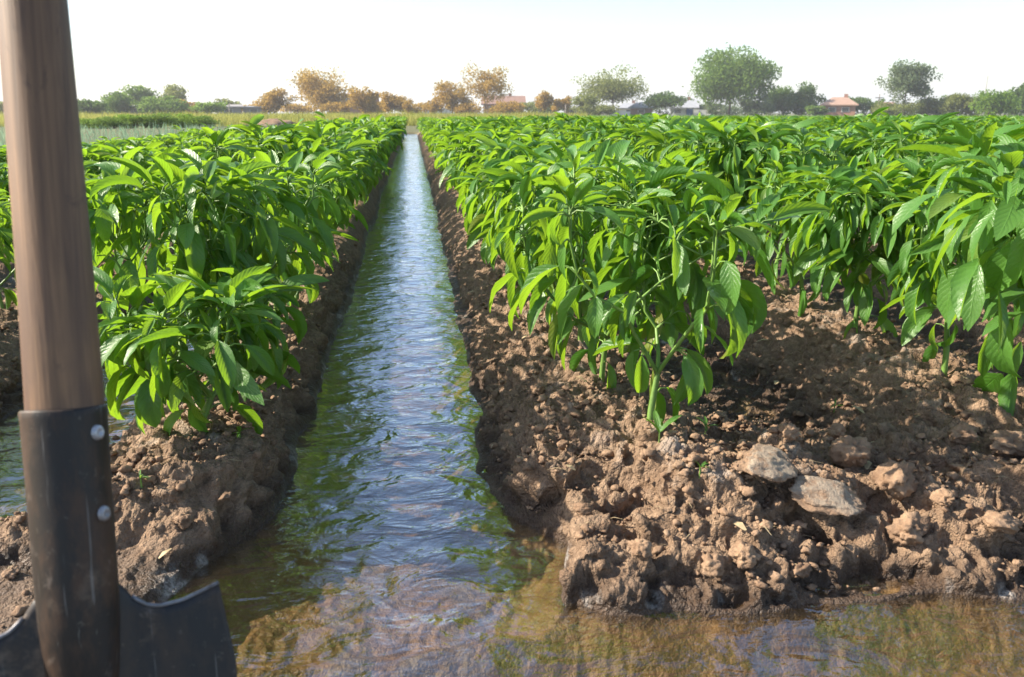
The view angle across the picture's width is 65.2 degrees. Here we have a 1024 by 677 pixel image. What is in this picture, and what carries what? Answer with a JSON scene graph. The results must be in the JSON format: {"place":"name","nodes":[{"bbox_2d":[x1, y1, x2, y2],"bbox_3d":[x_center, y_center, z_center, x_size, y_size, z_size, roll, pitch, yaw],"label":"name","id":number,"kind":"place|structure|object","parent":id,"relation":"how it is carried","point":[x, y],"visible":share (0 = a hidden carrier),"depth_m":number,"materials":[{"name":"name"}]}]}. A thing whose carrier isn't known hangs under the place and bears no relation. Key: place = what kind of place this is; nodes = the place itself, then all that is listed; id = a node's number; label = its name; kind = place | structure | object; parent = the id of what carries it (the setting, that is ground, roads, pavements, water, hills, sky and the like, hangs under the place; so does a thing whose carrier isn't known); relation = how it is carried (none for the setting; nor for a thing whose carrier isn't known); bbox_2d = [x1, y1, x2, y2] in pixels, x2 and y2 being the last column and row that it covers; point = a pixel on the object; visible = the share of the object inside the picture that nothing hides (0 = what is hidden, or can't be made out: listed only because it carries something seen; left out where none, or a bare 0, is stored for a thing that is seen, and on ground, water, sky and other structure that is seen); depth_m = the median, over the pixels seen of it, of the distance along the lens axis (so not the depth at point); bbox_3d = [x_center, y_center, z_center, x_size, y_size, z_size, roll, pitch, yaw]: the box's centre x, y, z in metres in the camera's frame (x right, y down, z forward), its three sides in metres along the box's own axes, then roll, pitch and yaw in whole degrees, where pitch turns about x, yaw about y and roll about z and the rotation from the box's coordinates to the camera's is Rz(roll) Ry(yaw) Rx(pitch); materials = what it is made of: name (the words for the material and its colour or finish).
{"place":"outdoors","nodes":[
{"label":"outdoors","id":0,"kind":"place"},
{"bbox_2d":[0,108,587,126],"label":"tall grass","id":1,"kind":"structure","parent":0,"point":[230,119],"depth_m":33.95,"materials":[{"name":"plant"}]},
{"bbox_2d":[481,93,525,114],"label":"house","id":2,"kind":"structure","parent":0,"point":[519,99],"depth_m":131.74,"materials":[{"name":"brick"}]},
{"bbox_2d":[0,113,1023,676],"bbox_3d":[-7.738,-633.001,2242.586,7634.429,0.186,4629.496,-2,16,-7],"label":"ground","id":3,"kind":"structure","parent":0,"point":[566,603],"depth_m":1.07,"materials":[{"name":"soil"}]},
{"bbox_2d":[0,195,17,308],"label":"pepper plant","id":4,"kind":"object","parent":3,"relation":"on","point":[10,296],"visible":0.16,"depth_m":1.85,"materials":[{"name":"green plant"}]},
{"bbox_2d":[0,162,95,263],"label":"pepper plant","id":5,"kind":"object","parent":3,"relation":"on","point":[4,176],"visible":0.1,"depth_m":1.98,"materials":[{"name":"green plant"}]},
{"bbox_2d":[78,98,109,113],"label":"bush","id":6,"kind":"object","parent":3,"relation":"on","point":[89,105],"visible":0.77,"depth_m":80.67,"materials":[{"name":"green plant"}]},
{"bbox_2d":[84,116,136,128],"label":"hedge bush","id":7,"kind":"object","parent":3,"relation":"on","point":[105,122],"visible":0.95,"depth_m":25.41,"materials":[{"name":"green plant"}]},
{"bbox_2d":[100,91,134,113],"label":"tree","id":8,"kind":"object","parent":3,"relation":"on","point":[115,100],"visible":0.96,"depth_m":85.99,"materials":[{"name":"green plant"}]},
{"bbox_2d":[0,0,236,676],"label":"shovel","id":9,"kind":"object","parent":3,"relation":"on","point":[87,614],"visible":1,"depth_m":0.50,"materials":[{"name":"brown wood"}]},
{"bbox_2d":[90,136,150,149],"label":"pepper plant","id":10,"kind":"object","parent":3,"relation":"on","point":[139,141],"visible":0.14,"depth_m":4.35,"materials":[{"name":"green plant"}]},
{"bbox_2d":[82,139,166,254],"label":"pepper plant","id":11,"kind":"object","parent":3,"relation":"on","point":[93,152],"visible":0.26,"depth_m":2.39,"materials":[{"name":"green plant"}]},
{"bbox_2d":[112,113,158,127],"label":"hedge bush","id":12,"kind":"object","parent":3,"relation":"on","point":[127,116],"visible":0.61,"depth_m":26.18,"materials":[{"name":"green plant"}]},
{"bbox_2d":[118,84,160,102],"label":"tree","id":13,"kind":"object","parent":3,"relation":"on","point":[135,92],"visible":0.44,"depth_m":96.80,"materials":[{"name":"green plant"}]},
{"bbox_2d":[0,122,290,149],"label":"onion crop","id":14,"kind":"object","parent":3,"relation":"on","point":[124,134],"visible":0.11,"depth_m":17.05,"materials":[{"name":"green plant"}]},
{"bbox_2d":[134,112,179,127],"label":"hedge bush","id":15,"kind":"object","parent":3,"relation":"on","point":[164,117],"visible":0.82,"depth_m":26.46,"materials":[{"name":"green plant"}]},
{"bbox_2d":[130,95,189,113],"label":"bush","id":16,"kind":"object","parent":3,"relation":"on","point":[156,104],"visible":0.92,"depth_m":85.62,"materials":[{"name":"green plant"}]},
{"bbox_2d":[159,83,189,101],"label":"tree","id":17,"kind":"object","parent":3,"relation":"on","point":[173,89],"visible":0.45,"depth_m":104.05,"materials":[{"name":"green plant"}]},
{"bbox_2d":[160,112,200,127],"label":"hedge bush","id":18,"kind":"object","parent":3,"relation":"on","point":[182,121],"visible":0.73,"depth_m":27.15,"materials":[{"name":"green plant"}]},
{"bbox_2d":[158,131,234,161],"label":"pepper plant","id":19,"kind":"object","parent":3,"relation":"on","point":[223,151],"visible":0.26,"depth_m":3.55,"materials":[{"name":"green plant"}]},
{"bbox_2d":[84,146,320,399],"bbox_3d":[-0.510,-0.095,1.296,0.379,0.425,0.390,0,16,0],"label":"pepper plant","id":20,"kind":"object","parent":3,"relation":"on","point":[202,182],"visible":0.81,"depth_m":1.19,"materials":[{"name":"green plant"}]},
{"bbox_2d":[188,101,228,114],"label":"bush","id":21,"kind":"object","parent":3,"relation":"on","point":[209,106],"visible":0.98,"depth_m":94.28,"materials":[{"name":"green plant"}]},
{"bbox_2d":[174,131,244,162],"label":"pepper plant","id":22,"kind":"object","parent":3,"relation":"on","point":[184,138],"visible":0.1,"depth_m":3.69,"materials":[{"name":"green plant"}]},
{"bbox_2d":[93,263,328,435],"bbox_3d":[-0.440,0.030,1.117,0.316,0.285,0.284,2,16,8],"label":"pepper plant","id":23,"kind":"object","parent":3,"relation":"on","point":[231,366],"visible":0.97,"depth_m":1.06,"materials":[{"name":"green plant"}]},
{"bbox_2d":[135,146,358,315],"bbox_3d":[-0.505,-0.130,1.454,0.380,0.426,0.374,2,16,8],"label":"pepper plant","id":24,"kind":"object","parent":3,"relation":"on","point":[322,231],"visible":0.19,"depth_m":1.47,"materials":[{"name":"green plant"}]},
{"bbox_2d":[252,87,296,113],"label":"tree","id":25,"kind":"object","parent":3,"relation":"on","point":[272,102],"visible":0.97,"depth_m":100.71,"materials":[{"name":"orange plant"}]},
{"bbox_2d":[181,118,377,258],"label":"pepper plant","id":26,"kind":"object","parent":3,"relation":"on","point":[280,147],"visible":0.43,"depth_m":2.09,"materials":[{"name":"green plant"}]},
{"bbox_2d":[224,114,354,262],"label":"pepper plant","id":27,"kind":"object","parent":3,"relation":"on","point":[258,118],"visible":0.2,"depth_m":2.34,"materials":[{"name":"green plant"}]},
{"bbox_2d":[238,151,345,319],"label":"pepper plant","id":28,"kind":"object","parent":3,"relation":"on","point":[315,211],"visible":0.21,"depth_m":1.67,"materials":[{"name":"green plant"}]},
{"bbox_2d":[248,145,369,235],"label":"pepper plant","id":29,"kind":"object","parent":3,"relation":"on","point":[357,182],"visible":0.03,"depth_m":2.63,"materials":[{"name":"green plant"}]},
{"bbox_2d":[286,66,351,113],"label":"tree","id":30,"kind":"object","parent":3,"relation":"on","point":[315,93],"visible":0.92,"depth_m":105.71,"materials":[{"name":"orange plant"}]},
{"bbox_2d":[277,152,367,305],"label":"pepper plant","id":31,"kind":"object","parent":3,"relation":"on","point":[345,206],"visible":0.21,"depth_m":1.94,"materials":[{"name":"green plant"}]},
{"bbox_2d":[280,124,370,199],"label":"pepper plant","id":32,"kind":"object","parent":3,"relation":"on","point":[355,132],"visible":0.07,"depth_m":2.86,"materials":[{"name":"green plant"}]},
{"bbox_2d":[318,101,352,113],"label":"shrub","id":33,"kind":"object","parent":3,"relation":"on","point":[335,107],"visible":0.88,"depth_m":100.73,"materials":[{"name":"orange plant"}]},
{"bbox_2d":[301,111,382,203],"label":"pepper plant","id":34,"kind":"object","parent":3,"relation":"on","point":[372,131],"visible":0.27,"depth_m":3.83,"materials":[{"name":"green plant"}]},
{"bbox_2d":[320,125,383,196],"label":"pepper plant","id":35,"kind":"object","parent":3,"relation":"on","point":[369,178],"visible":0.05,"depth_m":3.69,"materials":[{"name":"green plant"}]},
{"bbox_2d":[322,134,392,220],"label":"pepper plant","id":36,"kind":"object","parent":3,"relation":"on","point":[384,167],"visible":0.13,"depth_m":3.55,"materials":[{"name":"green plant"}]},
{"bbox_2d":[345,86,380,113],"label":"bush","id":37,"kind":"object","parent":3,"relation":"on","point":[367,103],"visible":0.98,"depth_m":98.55,"materials":[{"name":"orange plant"}]},
{"bbox_2d":[324,120,403,201],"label":"pepper plant","id":38,"kind":"object","parent":3,"relation":"on","point":[379,156],"visible":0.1,"depth_m":4.06,"materials":[{"name":"green plant"}]},
{"bbox_2d":[365,116,406,175],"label":"pepper plant","id":39,"kind":"object","parent":3,"relation":"on","point":[397,135],"visible":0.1,"depth_m":6.47,"materials":[{"name":"green plant"}]},
{"bbox_2d":[379,91,406,112],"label":"bush","id":40,"kind":"object","parent":3,"relation":"on","point":[394,101],"visible":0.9,"depth_m":102.25,"materials":[{"name":"orange plant"}]},
{"bbox_2d":[432,79,472,113],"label":"tree","id":41,"kind":"object","parent":3,"relation":"on","point":[449,97],"visible":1,"depth_m":106.19,"materials":[{"name":"orange plant"}]},
{"bbox_2d":[458,60,514,111],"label":"tree","id":42,"kind":"object","parent":3,"relation":"on","point":[485,89],"visible":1,"depth_m":108.85,"materials":[{"name":"orange plant"}]},
{"bbox_2d":[434,115,543,168],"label":"pepper plant","id":43,"kind":"object","parent":3,"relation":"on","point":[473,126],"visible":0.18,"depth_m":3.58,"materials":[{"name":"green plant"}]},
{"bbox_2d":[434,122,544,212],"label":"pepper plant","id":44,"kind":"object","parent":3,"relation":"on","point":[459,151],"visible":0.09,"depth_m":2.61,"materials":[{"name":"green plant"}]},
{"bbox_2d":[482,99,529,113],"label":"shrub","id":45,"kind":"object","parent":3,"relation":"on","point":[513,106],"visible":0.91,"depth_m":105.02,"materials":[{"name":"orange plant"}]},
{"bbox_2d":[446,127,567,226],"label":"pepper plant","id":46,"kind":"object","parent":3,"relation":"on","point":[490,134],"visible":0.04,"depth_m":2.46,"materials":[{"name":"green plant"}]},
{"bbox_2d":[3,264,1011,568],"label":"plant litter","id":47,"kind":"object","parent":3,"relation":"on","point":[741,524],"visible":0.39,"depth_m":1.17,"materials":[{"name":"plant"}]},
{"bbox_2d":[0,115,1023,415],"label":"pepper crop","id":48,"kind":"object","parent":3,"relation":"on","point":[990,265],"visible":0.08,"depth_m":1.11,"materials":[{"name":"green plant"}]},
{"bbox_2d":[453,149,603,295],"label":"pepper plant","id":49,"kind":"object","parent":3,"relation":"on","point":[470,206],"visible":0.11,"depth_m":1.92,"materials":[{"name":"green plant"}]},
{"bbox_2d":[459,132,599,196],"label":"pepper plant","id":50,"kind":"object","parent":3,"relation":"on","point":[497,148],"visible":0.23,"depth_m":2.10,"materials":[{"name":"green plant"}]},
{"bbox_2d":[447,157,638,322],"bbox_3d":[0.080,-0.193,1.701,0.381,0.387,0.371,-12,20,-37],"label":"pepper plant","id":51,"kind":"object","parent":3,"relation":"on","point":[505,187],"visible":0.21,"depth_m":1.64,"materials":[{"name":"green plant"}]},
{"bbox_2d":[534,90,553,111],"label":"bush","id":52,"kind":"object","parent":3,"relation":"on","point":[543,99],"visible":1,"depth_m":114.74,"materials":[{"name":"orange plant"}]},
{"bbox_2d":[530,113,600,136],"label":"pepper plant","id":53,"kind":"object","parent":3,"relation":"on","point":[546,124],"visible":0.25,"depth_m":4.90,"materials":[{"name":"green plant"}]},
{"bbox_2d":[570,92,602,113],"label":"bush","id":54,"kind":"object","parent":3,"relation":"on","point":[583,103],"visible":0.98,"depth_m":106.50,"materials":[{"name":"green plant"}]},
{"bbox_2d":[555,115,622,177],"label":"pepper plant","id":55,"kind":"object","parent":3,"relation":"on","point":[577,123],"visible":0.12,"depth_m":3.98,"materials":[{"name":"green plant"}]},
{"bbox_2d":[494,139,684,341],"bbox_3d":[0.151,-0.165,1.549,0.377,0.436,0.383,-2,16,-5],"label":"pepper plant","id":56,"kind":"object","parent":3,"relation":"on","point":[599,153],"visible":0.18,"depth_m":1.48,"materials":[{"name":"green plant"}]},
{"bbox_2d":[566,121,639,177],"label":"pepper plant","id":57,"kind":"object","parent":3,"relation":"on","point":[579,138],"visible":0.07,"depth_m":3.56,"materials":[{"name":"green plant"}]},
{"bbox_2d":[571,61,650,107],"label":"tree","id":58,"kind":"object","parent":3,"relation":"on","point":[609,88],"visible":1,"depth_m":114.48,"materials":[{"name":"green plant"}]},
{"bbox_2d":[489,139,734,389],"bbox_3d":[0.159,-0.102,1.306,0.398,0.434,0.296,-11,19,-34],"label":"pepper plant","id":59,"kind":"object","parent":3,"relation":"on","point":[523,195],"visible":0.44,"depth_m":1.25,"materials":[{"name":"green plant"}]},
{"bbox_2d":[582,113,682,168],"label":"pepper plant","id":60,"kind":"object","parent":3,"relation":"on","point":[650,120],"visible":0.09,"depth_m":3.38,"materials":[{"name":"green plant"}]},
{"bbox_2d":[627,538,652,559],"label":"clod","id":61,"kind":"object","parent":3,"relation":"on","point":[641,549],"visible":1,"depth_m":0.93,"materials":[{"name":"soil"}]},
{"bbox_2d":[600,119,690,175],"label":"pepper plant","id":62,"kind":"object","parent":3,"relation":"on","point":[630,132],"visible":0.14,"depth_m":3.00,"materials":[{"name":"green plant"}]},
{"bbox_2d":[644,410,681,442],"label":"seedling","id":63,"kind":"object","parent":3,"relation":"on","point":[659,426],"visible":0.99,"depth_m":1.09,"materials":[{"name":"green plant"}]},
{"bbox_2d":[639,90,688,114],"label":"tree","id":64,"kind":"object","parent":3,"relation":"on","point":[667,99],"visible":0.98,"depth_m":111.98,"materials":[{"name":"green plant"}]},
{"bbox_2d":[519,156,831,422],"bbox_3d":[0.224,-0.042,1.117,0.389,0.413,0.298,7,17,24],"label":"pepper plant","id":65,"kind":"object","parent":3,"relation":"on","point":[741,304],"visible":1,"depth_m":1.09,"materials":[{"name":"green plant"}]},
{"bbox_2d":[668,97,698,115],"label":"house","id":66,"kind":"structure","parent":3,"relation":"on","point":[691,104],"depth_m":119.33,"materials":[{"name":"brick"}]},
{"bbox_2d":[645,116,756,252],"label":"pepper plant","id":67,"kind":"object","parent":3,"relation":"on","point":[674,121],"visible":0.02,"depth_m":2.55,"materials":[{"name":"green plant"}]},
{"bbox_2d":[700,550,724,578],"bbox_3d":[0.235,0.264,0.932,0.030,0.026,0.040,2,16,6],"label":"clod","id":68,"kind":"object","parent":3,"relation":"on","point":[713,563],"visible":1,"depth_m":0.92,"materials":[{"name":"soil"}]},
{"bbox_2d":[637,115,820,276],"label":"pepper plant","id":69,"kind":"object","parent":3,"relation":"on","point":[707,143],"visible":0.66,"depth_m":2.12,"materials":[{"name":"green plant"}]},
{"bbox_2d":[682,42,783,114],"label":"tree","id":70,"kind":"object","parent":3,"relation":"on","point":[730,78],"visible":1,"depth_m":106.67,"materials":[{"name":"green plant"}]},
{"bbox_2d":[728,539,756,569],"bbox_3d":[0.272,0.254,0.942,0.034,0.034,0.043,5,17,18],"label":"clod","id":71,"kind":"object","parent":3,"relation":"on","point":[741,553],"visible":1,"depth_m":0.93,"materials":[{"name":"soil"}]},
{"bbox_2d":[737,95,776,116],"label":"bush","id":72,"kind":"object","parent":3,"relation":"on","point":[754,108],"visible":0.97,"depth_m":106.17,"materials":[{"name":"green plant"}]},
{"bbox_2d":[732,443,797,483],"bbox_3d":[0.325,0.162,1.029,0.102,0.025,0.076,0,31,-25],"label":"rock","id":73,"kind":"object","parent":3,"relation":"on","point":[770,463],"depth_m":1.02,"materials":[{"name":"stone"}]},
{"bbox_2d":[766,85,794,115],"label":"tree","id":74,"kind":"object","parent":3,"relation":"on","point":[785,92],"visible":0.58,"depth_m":112.97,"materials":[{"name":"green plant"}]},
{"bbox_2d":[777,423,799,442],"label":"clod","id":75,"kind":"object","parent":3,"relation":"on","point":[788,432],"visible":1,"depth_m":1.09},
{"bbox_2d":[714,119,863,293],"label":"pepper plant","id":76,"kind":"object","parent":3,"relation":"on","point":[833,144],"visible":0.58,"depth_m":2.01,"materials":[{"name":"green plant"}]},
{"bbox_2d":[737,146,850,315],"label":"pepper plant","id":77,"kind":"object","parent":3,"relation":"on","point":[776,177],"visible":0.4,"depth_m":1.82,"materials":[{"name":"green plant"}]},
{"bbox_2d":[789,562,812,578],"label":"clod","id":78,"kind":"object","parent":3,"relation":"on","point":[802,570],"visible":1,"depth_m":0.93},
{"bbox_2d":[780,80,826,115],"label":"tree","id":79,"kind":"object","parent":3,"relation":"on","point":[800,100],"visible":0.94,"depth_m":109.81,"materials":[{"name":"green plant"}]},
{"bbox_2d":[788,474,866,516],"bbox_3d":[0.398,0.200,1.011,0.100,0.026,0.068,15,37,9],"label":"rock","id":80,"kind":"object","parent":3,"relation":"on","point":[815,494],"depth_m":1.00,"materials":[{"name":"stone"}]},
{"bbox_2d":[820,94,858,115],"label":"house","id":81,"kind":"structure","parent":3,"relation":"on","point":[841,106],"depth_m":108.39,"materials":[{"name":"brick"}]},
{"bbox_2d":[828,435,870,467],"bbox_3d":[0.468,0.158,1.111,0.058,0.046,0.052,1,16,5],"label":"clod","id":82,"kind":"object","parent":3,"relation":"on","point":[848,451],"visible":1,"depth_m":1.10,"materials":[{"name":"soil"}]},
{"bbox_2d":[813,114,892,136],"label":"pepper plant","id":83,"kind":"object","parent":3,"relation":"on","point":[842,122],"visible":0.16,"depth_m":4.05,"materials":[{"name":"green plant"}]},
{"bbox_2d":[774,155,989,338],"bbox_3d":[0.741,-0.161,1.620,0.402,0.408,0.398,1,16,5],"label":"pepper plant","id":84,"kind":"object","parent":3,"relation":"on","point":[854,197],"visible":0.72,"depth_m":1.57,"materials":[{"name":"green plant"}]},
{"bbox_2d":[811,107,963,240],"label":"pepper plant","id":85,"kind":"object","parent":3,"relation":"on","point":[870,127],"visible":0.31,"depth_m":2.74,"materials":[{"name":"green plant"}]},
{"bbox_2d":[871,459,917,500],"bbox_3d":[0.501,0.186,1.049,0.056,0.052,0.064,10,18,30],"label":"clod","id":86,"kind":"object","parent":3,"relation":"on","point":[893,479],"visible":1,"depth_m":1.04,"materials":[{"name":"soil"}]},
{"bbox_2d":[870,101,925,116],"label":"bush","id":87,"kind":"object","parent":3,"relation":"on","point":[908,107],"visible":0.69,"depth_m":100.69,"materials":[{"name":"green plant"}]},
{"bbox_2d":[872,58,942,114],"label":"tree","id":88,"kind":"object","parent":3,"relation":"on","point":[910,78],"visible":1,"depth_m":100.67,"materials":[{"name":"green plant"}]},
{"bbox_2d":[885,511,930,545],"bbox_3d":[0.489,0.238,0.990,0.044,0.040,0.066,11,19,35],"label":"clod","id":89,"kind":"object","parent":3,"relation":"on","point":[907,528],"visible":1,"depth_m":0.98,"materials":[{"name":"soil"}]},
{"bbox_2d":[853,115,975,178],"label":"pepper plant","id":90,"kind":"object","parent":3,"relation":"on","point":[928,124],"visible":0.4,"depth_m":2.50,"materials":[{"name":"green plant"}]},
{"bbox_2d":[915,96,946,115],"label":"bush","id":91,"kind":"object","parent":3,"relation":"on","point":[930,107],"visible":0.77,"depth_m":102.02,"materials":[{"name":"green plant"}]},
{"bbox_2d":[932,487,954,506],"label":"clod","id":92,"kind":"object","parent":3,"relation":"on","point":[943,496],"visible":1,"depth_m":1.00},
{"bbox_2d":[899,143,992,262],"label":"pepper plant","id":93,"kind":"object","parent":3,"relation":"on","point":[931,159],"visible":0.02,"depth_m":2.29,"materials":[{"name":"green plant"}]},
{"bbox_2d":[876,170,1023,375],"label":"pepper plant","id":94,"kind":"object","parent":3,"relation":"on","point":[913,292],"visible":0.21,"depth_m":1.37,"materials":[{"name":"green plant"}]},
{"bbox_2d":[937,91,976,114],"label":"bush","id":95,"kind":"object","parent":3,"relation":"on","point":[956,102],"visible":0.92,"depth_m":99.12,"materials":[{"name":"green plant"}]},
{"bbox_2d":[947,421,978,444],"bbox_3d":[0.666,0.139,1.184,0.046,0.034,0.041,0,16,0],"label":"clod","id":96,"kind":"object","parent":3,"relation":"on","point":[963,432],"visible":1,"depth_m":1.17,"materials":[{"name":"soil"}]},
{"bbox_2d":[968,89,1021,115],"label":"bush","id":97,"kind":"object","parent":3,"relation":"on","point":[996,103],"visible":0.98,"depth_m":89.37,"materials":[{"name":"green plant"}]},
{"bbox_2d":[975,115,1022,133],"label":"pepper plant","id":98,"kind":"object","parent":3,"relation":"on","point":[995,120],"visible":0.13,"depth_m":4.63,"materials":[{"name":"green plant"}]},
{"bbox_2d":[982,511,1022,534],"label":"clod","id":99,"kind":"object","parent":3,"relation":"on","point":[1001,521],"visible":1,"depth_m":0.96,"materials":[{"name":"soil"}]},
{"bbox_2d":[989,430,1023,456],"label":"clod","id":100,"kind":"object","parent":3,"relation":"on","point":[1008,442],"visible":1,"depth_m":1.16,"materials":[{"name":"soil"}]},
{"bbox_2d":[1003,83,1023,115],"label":"tree","id":101,"kind":"object","parent":3,"relation":"on","point":[1019,91],"visible":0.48,"depth_m":95.97,"materials":[{"name":"green plant"}]},
{"bbox_2d":[0,134,1023,658],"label":"water","id":102,"kind":"structure","parent":0,"point":[410,210],"depth_m":2.27,"materials":[{"name":"liquid"}]},
{"bbox_2d":[0,0,1023,112],"label":"sky","id":103,"kind":"structure","parent":0,"point":[235,50],"materials":[{"name":"white"}]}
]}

